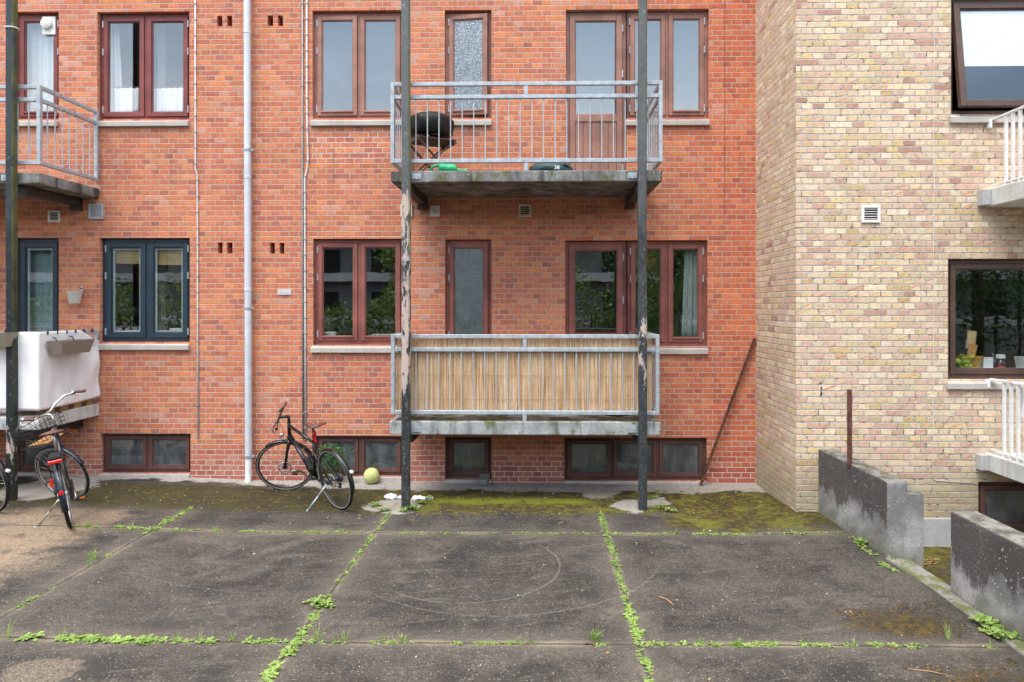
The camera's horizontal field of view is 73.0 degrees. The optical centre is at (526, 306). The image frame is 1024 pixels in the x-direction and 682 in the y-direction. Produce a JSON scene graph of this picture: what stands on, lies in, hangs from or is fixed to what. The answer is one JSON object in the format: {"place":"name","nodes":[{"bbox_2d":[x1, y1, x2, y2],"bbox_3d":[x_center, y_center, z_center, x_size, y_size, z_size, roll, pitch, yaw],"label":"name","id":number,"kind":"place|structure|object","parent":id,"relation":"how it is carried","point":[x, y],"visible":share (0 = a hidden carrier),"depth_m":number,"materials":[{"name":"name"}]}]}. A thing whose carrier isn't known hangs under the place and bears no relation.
{"place":"outdoors","nodes":[
{"label":"outdoors","id":0,"kind":"place"},
{"bbox_2d":[0,475,1023,681],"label":"ground","id":1,"kind":"structure","parent":0,"point":[159,583],"depth_m":5.48,"materials":[{"name":"concrete"}]},
{"bbox_2d":[0,459,11,510],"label":"bicycle","id":2,"kind":"object","parent":1,"relation":"on","point":[4,471],"visible":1,"depth_m":7.13,"materials":[{"name":"rubber"}]},
{"bbox_2d":[5,0,17,500],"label":"support post","id":3,"kind":"object","parent":1,"relation":"on","point":[11,151],"visible":0.94,"depth_m":7.75,"materials":[{"name":"black metal"}]},
{"bbox_2d":[10,389,89,528],"bbox_3d":[-4.896,1.585,7.188,0.754,1.238,1.706,-12,6,-32],"label":"bicycle","id":4,"kind":"object","parent":1,"relation":"on","point":[63,492],"visible":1,"depth_m":7.37,"materials":[{"name":"metal"}]},
{"bbox_2d":[255,402,354,510],"bbox_3d":[-2.491,1.714,7.875,1.704,1.091,0.552,0,11,44],"label":"bicycle","id":5,"kind":"object","parent":1,"relation":"on","point":[309,461],"visible":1,"depth_m":7.92,"materials":[{"name":"metal"}]},
{"bbox_2d":[302,594,335,608],"bbox_3d":[-1.548,2.210,5.187,0.270,0.055,0.179,0,0,44],"label":"weed clump","id":6,"kind":"object","parent":1,"relation":"on","point":[317,599],"visible":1,"depth_m":5.17,"materials":[{"name":"green plant"}]},
{"bbox_2d":[316,442,356,475],"bbox_3d":[-2.425,1.941,8.741,0.555,0.451,0.190,0,0,1],"label":"climbing plant","id":7,"kind":"object","parent":1,"relation":"on","point":[331,459],"visible":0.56,"depth_m":8.74,"materials":[{"name":"green plant"}]},
{"bbox_2d":[363,468,378,483],"bbox_3d":[-1.970,2.143,8.773,0.200,0.200,0.200,0,0,1],"label":"play ball","id":8,"kind":"object","parent":1,"relation":"on","point":[370,475],"visible":1,"depth_m":8.70,"materials":[{"name":"yellow plastic"}]},
{"bbox_2d":[0,0,755,483],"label":"red brick building","id":9,"kind":"structure","parent":1,"relation":"on","point":[524,264],"depth_m":8.87,"materials":[{"name":"brick"}]},
{"bbox_2d":[18,435,52,470],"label":"window","id":10,"kind":"structure","parent":9,"relation":"in","point":[22,465],"depth_m":8.99,"materials":[{"name":"paint"}]},
{"bbox_2d":[18,14,58,126],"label":"window","id":11,"kind":"structure","parent":9,"relation":"in","point":[23,19],"depth_m":8.98,"materials":[{"name":"paint"}]},
{"bbox_2d":[18,238,58,331],"bbox_3d":[-6.336,0.175,9.022,0.593,2.129,0.091,0,0,1],"label":"door","id":12,"kind":"structure","parent":9,"relation":"in","point":[24,245],"depth_m":8.98,"materials":[{"name":"blue paint"}]},
{"bbox_2d":[27,28,52,110],"bbox_3d":[-6.513,-3.090,9.133,0.666,1.176,0.035,0,0,1],"label":"curtain","id":13,"kind":"object","parent":9,"relation":"hanging from","point":[39,57],"visible":0.43,"depth_m":9.13,"materials":[{"name":"white fabric"}]},
{"bbox_2d":[30,250,51,331],"bbox_3d":[-6.523,-0.067,9.133,0.681,1.500,0.027,0,0,1],"label":"curtain","id":14,"kind":"object","parent":9,"relation":"hanging from","point":[40,290],"visible":0.31,"depth_m":9.13,"materials":[{"name":"white fabric"}]},
{"bbox_2d":[0,84,98,210],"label":"balcony","id":15,"kind":"structure","parent":9,"relation":"attached to","point":[34,185],"depth_m":8.15,"materials":[{"name":"metal"}]},
{"bbox_2d":[0,329,98,437],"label":"balcony","id":16,"kind":"structure","parent":9,"relation":"attached to","point":[73,417],"depth_m":8.27,"materials":[{"name":"paint"}]},
{"bbox_2d":[0,329,18,346],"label":"flower box","id":17,"kind":"object","parent":16,"relation":"hanging from","point":[6,339],"visible":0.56,"depth_m":7.67,"materials":[{"name":"beige plastic"}]},
{"bbox_2d":[0,329,99,410],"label":"cloth screen","id":18,"kind":"object","parent":16,"relation":"attached to","point":[47,379],"visible":0.84,"depth_m":7.97,"materials":[{"name":"white fabric"}]},
{"bbox_2d":[36,399,93,413],"bbox_3d":[-5.830,1.185,8.418,0.570,0.120,0.920,0,0,1],"label":"pallet","id":19,"kind":"object","parent":16,"relation":"on","point":[79,404],"visible":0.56,"depth_m":8.37,"materials":[{"name":"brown wood"}]},
{"bbox_2d":[46,336,94,354],"bbox_3d":[-5.417,0.445,8.174,0.246,0.209,0.590,0,0,1],"label":"flower box","id":20,"kind":"object","parent":16,"relation":"hanging from","point":[64,347],"visible":1,"depth_m":8.06,"materials":[{"name":"beige plastic"}]},
{"bbox_2d":[66,286,82,302],"bbox_3d":[-5.769,-0.153,8.822,0.186,0.220,0.185,0,0,1],"label":"wall pot","id":21,"kind":"object","parent":9,"relation":"attached to","point":[74,296],"depth_m":8.76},
{"bbox_2d":[100,24,121,95],"bbox_3d":[-5.511,-3.348,9.173,0.305,1.092,0.043,0,0,1],"label":"curtain","id":22,"kind":"object","parent":9,"relation":"hanging from","point":[116,76],"visible":0.37,"depth_m":9.17,"materials":[{"name":"white fabric"}]},
{"bbox_2d":[116,250,138,263],"bbox_3d":[-5.251,-0.719,9.025,0.424,0.306,0.008,0,0,1],"label":"bamboo blind","id":23,"kind":"object","parent":9,"relation":"attached to","point":[127,255],"visible":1,"depth_m":9.02,"materials":[{"name":"beige wood"}]},
{"bbox_2d":[128,306,138,329],"bbox_3d":[-5.226,0.177,9.206,0.136,0.380,0.136,0,0,1],"label":"table lamp","id":24,"kind":"object","parent":9,"relation":"on","point":[133,312],"visible":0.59,"depth_m":9.17,"materials":[{"name":"black plastic"}]},
{"bbox_2d":[98,14,188,126],"bbox_3d":[-4.946,-3.059,8.948,1.221,1.483,0.185,0,0,1],"label":"window","id":25,"kind":"structure","parent":9,"relation":"in","point":[146,21],"depth_m":8.96,"materials":[{"name":"paint"}]},
{"bbox_2d":[98,238,189,349],"bbox_3d":[-4.928,-0.167,8.947,1.195,1.439,0.185,0,0,1],"label":"window","id":26,"kind":"structure","parent":9,"relation":"in","point":[148,331],"depth_m":8.96,"materials":[{"name":"blue paint"}]},
{"bbox_2d":[104,433,189,471],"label":"window","id":27,"kind":"structure","parent":9,"relation":"in","point":[148,465],"depth_m":8.96,"materials":[{"name":"paint"}]},
{"bbox_2d":[158,250,181,264],"bbox_3d":[-4.688,-0.709,9.014,0.450,0.323,0.008,0,0,1],"label":"bamboo blind","id":28,"kind":"object","parent":9,"relation":"attached to","point":[169,256],"visible":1,"depth_m":9.01,"materials":[{"name":"beige wood"}]},
{"bbox_2d":[194,0,199,437],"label":"conduit","id":29,"kind":"object","parent":9,"relation":"attached to","point":[197,196],"visible":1,"depth_m":8.87,"materials":[{"name":"grey metal"}]},
{"bbox_2d":[243,0,254,481],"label":"downpipe","id":30,"kind":"object","parent":9,"relation":"attached to","point":[248,308],"visible":0.98,"depth_m":8.76,"materials":[{"name":"metal"}]},
{"bbox_2d":[301,0,303,438],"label":"conduit","id":31,"kind":"object","parent":9,"relation":"attached to","point":[302,208],"visible":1,"depth_m":8.84,"materials":[{"name":"grey metal"}]},
{"bbox_2d":[303,0,308,439],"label":"conduit","id":32,"kind":"object","parent":9,"relation":"attached to","point":[304,207],"visible":1,"depth_m":8.84,"materials":[{"name":"grey metal"}]},
{"bbox_2d":[324,332,336,334],"bbox_3d":[-2.591,0.364,9.093,0.184,0.070,0.184,0,0,1],"label":"bowl","id":33,"kind":"object","parent":9,"relation":"on","point":[329,333],"visible":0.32,"depth_m":9.02,"materials":[{"name":"white ceramic"}]},
{"bbox_2d":[310,12,400,125],"bbox_3d":[-2.172,-3.053,8.892,1.189,1.484,0.185,0,0,1],"label":"window","id":34,"kind":"structure","parent":9,"relation":"in","point":[358,20],"depth_m":8.90,"materials":[{"name":"paint"}]},
{"bbox_2d":[310,239,401,352],"bbox_3d":[-2.168,-0.144,8.892,1.180,1.457,0.185,0,0,1],"label":"window","id":35,"kind":"structure","parent":9,"relation":"in","point":[359,246],"depth_m":8.90,"materials":[{"name":"paint"}]},
{"bbox_2d":[316,436,400,474],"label":"window","id":36,"kind":"structure","parent":9,"relation":"in","point":[359,468],"depth_m":8.90,"materials":[{"name":"paint"}]},
{"bbox_2d":[446,12,491,125],"bbox_3d":[-0.757,-3.047,8.864,0.619,1.479,0.185,0,0,1],"label":"window","id":37,"kind":"structure","parent":9,"relation":"in","point":[468,34],"depth_m":8.86,"materials":[{"name":"paint"}]},
{"bbox_2d":[446,240,491,352],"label":"window","id":38,"kind":"structure","parent":9,"relation":"in","point":[468,262],"depth_m":8.88,"materials":[{"name":"glass"}]},
{"bbox_2d":[446,437,491,476],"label":"window","id":39,"kind":"structure","parent":9,"relation":"in","point":[450,471],"depth_m":8.90,"materials":[{"name":"paint"}]},
{"bbox_2d":[390,331,660,442],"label":"balcony","id":40,"kind":"structure","parent":9,"relation":"attached to","point":[564,421],"depth_m":7.74,"materials":[{"name":"metal"}]},
{"bbox_2d":[489,398,520,409],"bbox_3d":[-0.266,1.195,8.322,0.400,0.168,0.270,0,0,1],"label":"wooden crate","id":41,"kind":"object","parent":40,"relation":"on","point":[504,401],"visible":0.09,"depth_m":8.29,"materials":[{"name":"brown wood"}]},
{"bbox_2d":[397,338,651,410],"bbox_3d":[-0.021,0.773,8.278,2.884,0.863,0.992,0,0,1],"label":"reed screen","id":42,"kind":"object","parent":40,"relation":"attached to","point":[444,384],"visible":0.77,"depth_m":7.80,"materials":[{"name":"beige wicker"}]},
{"bbox_2d":[605,369,630,416],"bbox_3d":[1.067,1.006,8.230,0.340,0.550,0.340,0,0,1],"label":"parasol foot","id":43,"kind":"object","parent":40,"relation":"on","point":[615,400],"visible":0.1,"depth_m":8.20},
{"bbox_2d":[390,80,662,209],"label":"balcony","id":44,"kind":"structure","parent":9,"relation":"attached to","point":[568,183],"depth_m":7.75,"materials":[{"name":"metal"}]},
{"bbox_2d":[411,135,456,170],"bbox_3d":[-1.155,-1.760,8.325,0.500,0.477,0.420,0,0,-27],"label":"folding table","id":45,"kind":"object","parent":44,"relation":"on","point":[433,142],"visible":0.53,"depth_m":8.25,"materials":[{"name":"brown wood"}]},
{"bbox_2d":[411,111,453,138],"bbox_3d":[-1.149,-2.173,8.326,0.552,0.357,0.542,0,0,1],"label":"covered grill","id":46,"kind":"object","parent":45,"relation":"on","point":[421,123],"visible":0.71,"depth_m":8.11,"materials":[{"name":"black plastic"}]},
{"bbox_2d":[430,163,466,170],"bbox_3d":[-0.906,-1.585,7.962,0.427,0.123,0.120,0,0,-13],"label":"watering can","id":47,"kind":"object","parent":44,"relation":"on","point":[446,167],"visible":0.68,"depth_m":7.91,"materials":[{"name":"green plastic"}]},
{"bbox_2d":[566,12,625,169],"bbox_3d":[0.886,-2.664,8.874,0.769,2.226,0.100,0,0,1],"label":"door","id":48,"kind":"structure","parent":9,"relation":"in","point":[572,18],"depth_m":8.84,"materials":[{"name":"paint"}]},
{"bbox_2d":[565,241,626,404],"bbox_3d":[0.886,0.205,8.874,0.786,2.099,0.100,0,0,1],"label":"door","id":49,"kind":"structure","parent":9,"relation":"in","point":[620,247],"depth_m":8.84,"materials":[{"name":"paint"}]},
{"bbox_2d":[564,437,705,479],"bbox_3d":[1.382,1.934,8.850,1.804,0.546,0.129,0,0,1],"label":"window","id":50,"kind":"structure","parent":9,"relation":"in","point":[611,472],"depth_m":8.83,"materials":[{"name":"paint"}]},
{"bbox_2d":[627,241,707,353],"bbox_3d":[1.775,-0.124,8.814,1.035,1.443,0.185,0,0,1],"label":"window","id":51,"kind":"structure","parent":9,"relation":"in","point":[665,248],"depth_m":8.82,"materials":[{"name":"paint"}]},
{"bbox_2d":[626,11,709,125],"bbox_3d":[1.780,-3.036,8.814,1.061,1.483,0.185,0,0,1],"label":"window","id":52,"kind":"structure","parent":9,"relation":"in","point":[666,18],"depth_m":8.82,"materials":[{"name":"paint"}]},
{"bbox_2d":[681,250,696,336],"bbox_3d":[2.184,-0.212,8.980,0.348,1.311,0.047,0,0,1],"label":"curtain","id":53,"kind":"object","parent":9,"relation":"hanging from","point":[689,319],"visible":0.41,"depth_m":8.98,"materials":[{"name":"white fabric"}]},
{"bbox_2d":[724,21,724,213],"bbox_3d":[2.505,-2.591,8.746,0.012,2.851,0.004,0,0,1],"label":"wire","id":54,"kind":"object","parent":9,"relation":"attached to","point":[724,117],"visible":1,"depth_m":8.74,"materials":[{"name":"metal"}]},
{"bbox_3d":[-5.305,-2.883,9.067,0.485,0.012,0.012,0,0,1],"label":"curtain rod","id":55,"kind":"object","parent":9,"relation":"attached to","visible":0},
{"bbox_2d":[111,88,138,111],"bbox_3d":[-5.306,-2.710,9.069,0.447,0.331,0.027,0,0,1],"label":"cafe curtain","id":56,"kind":"object","parent":55,"relation":"hanging from","point":[124,99],"visible":0.78,"depth_m":9.07,"materials":[{"name":"white fabric"}]},
{"bbox_3d":[-4.733,-2.880,9.056,0.520,0.012,0.012,0,0,1],"label":"curtain rod","id":57,"kind":"object","parent":9,"relation":"attached to","visible":0},
{"bbox_2d":[154,88,182,111],"bbox_3d":[-4.734,-2.706,9.057,0.482,0.330,0.027,0,0,1],"label":"cafe curtain","id":58,"kind":"object","parent":57,"relation":"hanging from","point":[167,99],"visible":0.78,"depth_m":9.05,"materials":[{"name":"white fabric"}]},
{"bbox_2d":[384,493,400,498],"bbox_3d":[-1.516,2.213,8.090,0.313,0.052,0.144,0,0,1],"label":"crumpled paper","id":59,"kind":"object","parent":1,"relation":"on","point":[390,496],"visible":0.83,"depth_m":8.05,"materials":[{"name":"white paper"}]},
{"bbox_2d":[401,0,410,508],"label":"support post","id":60,"kind":"object","parent":1,"relation":"on","point":[406,264],"visible":0.99,"depth_m":7.65,"materials":[{"name":"grey metal"}]},
{"bbox_2d":[412,495,433,499],"bbox_3d":[-1.213,2.217,8.064,0.254,0.039,0.142,0,0,1],"label":"crumpled paper","id":61,"kind":"object","parent":1,"relation":"on","point":[415,497],"visible":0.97,"depth_m":8.03,"materials":[{"name":"white paper"}]},
{"bbox_2d":[142,487,791,522],"bbox_3d":[-0.704,2.214,7.901,7.468,0.066,1.451,0,0,1],"label":"moss","id":62,"kind":"object","parent":1,"relation":"on","point":[559,506],"visible":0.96,"depth_m":7.82,"materials":[{"name":"green plant"}]},
{"bbox_2d":[477,474,489,484],"bbox_3d":[-0.545,2.181,8.737,0.130,0.062,0.200,-3,9,9],"label":"paving brick","id":63,"kind":"object","parent":1,"relation":"on","point":[483,479],"visible":1,"depth_m":8.67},
{"bbox_2d":[8,480,976,675],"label":"pebbles","id":64,"kind":"object","parent":1,"relation":"on","point":[448,568],"visible":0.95,"depth_m":7.33,"materials":[{"name":"grey stone"}]},
{"bbox_2d":[0,480,996,681],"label":"weeds","id":65,"kind":"object","parent":1,"relation":"on","point":[269,673],"visible":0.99,"depth_m":4.66,"materials":[{"name":"green plant"}]},
{"bbox_2d":[78,484,963,679],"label":"dry leaves","id":66,"kind":"object","parent":1,"relation":"on","point":[709,678],"visible":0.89,"depth_m":6.87,"materials":[{"name":"brown plant"}]},
{"bbox_2d":[638,0,646,510],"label":"support post","id":67,"kind":"object","parent":1,"relation":"on","point":[642,255],"visible":1,"depth_m":7.60,"materials":[{"name":"grey metal"}]},
{"bbox_2d":[699,338,755,485],"bbox_3d":[2.524,1.318,8.677,0.733,1.855,0.030,0,0,-5],"label":"iron bar","id":68,"kind":"object","parent":1,"relation":"on","point":[727,412],"visible":1,"depth_m":8.68,"materials":[{"name":"brown metal"}]},
{"bbox_2d":[855,537,867,541],"bbox_3d":[3.187,2.210,6.540,0.156,0.034,0.139,0,0,-24],"label":"weed clump","id":69,"kind":"object","parent":1,"relation":"on","point":[861,539],"visible":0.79,"depth_m":6.54,"materials":[{"name":"green plant"}]},
{"bbox_2d":[819,449,923,568],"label":"retaining wall","id":70,"kind":"structure","parent":1,"relation":"on","point":[879,510],"depth_m":6.42,"materials":[{"name":"concrete"}]},
{"bbox_2d":[847,389,851,467],"bbox_3d":[3.168,1.196,6.785,0.042,0.769,0.042,0,0,1],"label":"iron stake","id":71,"kind":"object","parent":70,"relation":"on","point":[849,427],"visible":1,"depth_m":6.77,"materials":[{"name":"brown metal"}]},
{"bbox_2d":[756,0,1023,546],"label":"yellow brick building","id":72,"kind":"structure","parent":1,"relation":"on","point":[848,92],"depth_m":7.36,"materials":[{"name":"brick"}]},
{"bbox_2d":[932,0,976,483],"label":"cable","id":73,"kind":"object","parent":72,"relation":"attached to","point":[933,256],"visible":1,"depth_m":7.33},
{"bbox_2d":[956,354,974,367],"bbox_3d":[4.753,0.609,7.521,0.225,0.202,0.197,0,0,21],"label":"house plant","id":74,"kind":"object","parent":72,"relation":"on","point":[963,361],"visible":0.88,"depth_m":7.49,"materials":[{"name":"green plant"}]},
{"bbox_2d":[957,355,983,367],"bbox_3d":[4.877,0.617,7.598,0.250,0.155,0.248,0,0,1],"label":"plant pot","id":75,"kind":"object","parent":72,"relation":"on","point":[976,361],"visible":0.47,"depth_m":7.50,"materials":[{"name":"yellow ceramic"}]},
{"bbox_2d":[966,331,976,348],"bbox_3d":[4.914,0.365,7.642,0.116,0.207,0.016,0,0,1],"label":"chopping board","id":76,"kind":"object","parent":72,"relation":"on","point":[971,337],"visible":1,"depth_m":7.63,"materials":[{"name":"brown wood"}]},
{"bbox_2d":[967,343,977,356],"bbox_3d":[4.897,0.528,7.617,0.144,0.253,0.016,0,0,1],"label":"chopping board","id":77,"kind":"object","parent":72,"relation":"on","point":[972,348],"visible":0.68,"depth_m":7.61,"materials":[{"name":"brown wood"}]},
{"bbox_2d":[946,259,1023,388],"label":"window","id":78,"kind":"structure","parent":72,"relation":"in","point":[953,264],"depth_m":7.38,"materials":[{"name":"brown paint"}]},
{"bbox_2d":[949,0,1023,123],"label":"window","id":79,"kind":"structure","parent":72,"relation":"in","point":[992,32],"depth_m":7.35,"materials":[{"name":"brown paint"}]},
{"bbox_2d":[976,378,1023,483],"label":"balcony","id":80,"kind":"structure","parent":72,"relation":"attached to","point":[1009,464],"depth_m":6.99,"materials":[{"name":"paint"}]},
{"bbox_2d":[1021,386,1023,420],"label":"towel","id":81,"kind":"object","parent":80,"relation":"hanging from","point":[1022,402],"visible":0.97,"depth_m":6.86,"materials":[{"name":"white fabric"}]},
{"bbox_2d":[977,105,1023,206],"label":"balcony","id":82,"kind":"structure","parent":72,"relation":"attached to","point":[1006,194],"depth_m":7.00,"materials":[{"name":"paint"}]},
{"bbox_2d":[995,354,1005,367],"bbox_3d":[5.203,0.608,7.591,0.094,0.172,0.094,0,0,1],"label":"storage jar","id":83,"kind":"object","parent":72,"relation":"on","point":[1002,356],"visible":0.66,"depth_m":7.57,"materials":[{"name":"clear glass"}]},
{"bbox_2d":[978,482,1023,530],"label":"window","id":84,"kind":"structure","parent":72,"relation":"in","point":[982,486],"depth_m":7.37,"materials":[{"name":"paint"}]},
{"bbox_2d":[1014,356,1023,367],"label":"storage tub","id":85,"kind":"object","parent":72,"relation":"on","point":[1019,361],"visible":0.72,"depth_m":7.59,"materials":[{"name":"white plastic"}]},
{"bbox_2d":[792,595,1017,681],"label":"moss","id":86,"kind":"object","parent":1,"relation":"on","point":[1010,661],"visible":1,"depth_m":4.73,"materials":[{"name":"plant"}]},
{"bbox_2d":[908,668,953,676],"bbox_3d":[2.473,2.236,4.232,0.247,0.008,0.018,0,0,20],"label":"twig","id":87,"kind":"object","parent":1,"relation":"on","point":[929,671],"visible":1,"depth_m":4.24,"materials":[{"name":"brown wood"}]},
{"bbox_2d":[886,555,1023,655],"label":"kerb","id":88,"kind":"structure","parent":1,"relation":"on","point":[940,587],"depth_m":5.49,"materials":[{"name":"grey concrete"}]},
{"bbox_2d":[951,511,1023,641],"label":"retaining wall","id":89,"kind":"structure","parent":1,"relation":"on","point":[987,565],"depth_m":4.96,"materials":[{"name":"concrete"}]},
{"bbox_2d":[968,613,1020,640],"bbox_3d":[3.232,2.247,4.770,0.200,0.144,0.397,0,0,1],"label":"weed clump","id":90,"kind":"object","parent":1,"relation":"on","point":[996,630],"visible":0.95,"depth_m":4.76,"materials":[{"name":"green plant"}]},
{"bbox_2d":[529,163,572,170],"bbox_3d":[0.293,-1.616,8.137,0.532,0.182,0.414,0,0,1],"label":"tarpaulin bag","id":91,"kind":"object","parent":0,"point":[548,166],"visible":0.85,"depth_m":7.97,"materials":[{"name":"teal plastic"}]},
{"bbox_2d":[980,357,992,367],"bbox_3d":[5.048,0.624,7.594,0.116,0.140,0.086,0,0,1],"label":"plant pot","id":92,"kind":"object","parent":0,"point":[986,362],"visible":0.59,"depth_m":7.55,"materials":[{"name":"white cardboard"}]}
]}

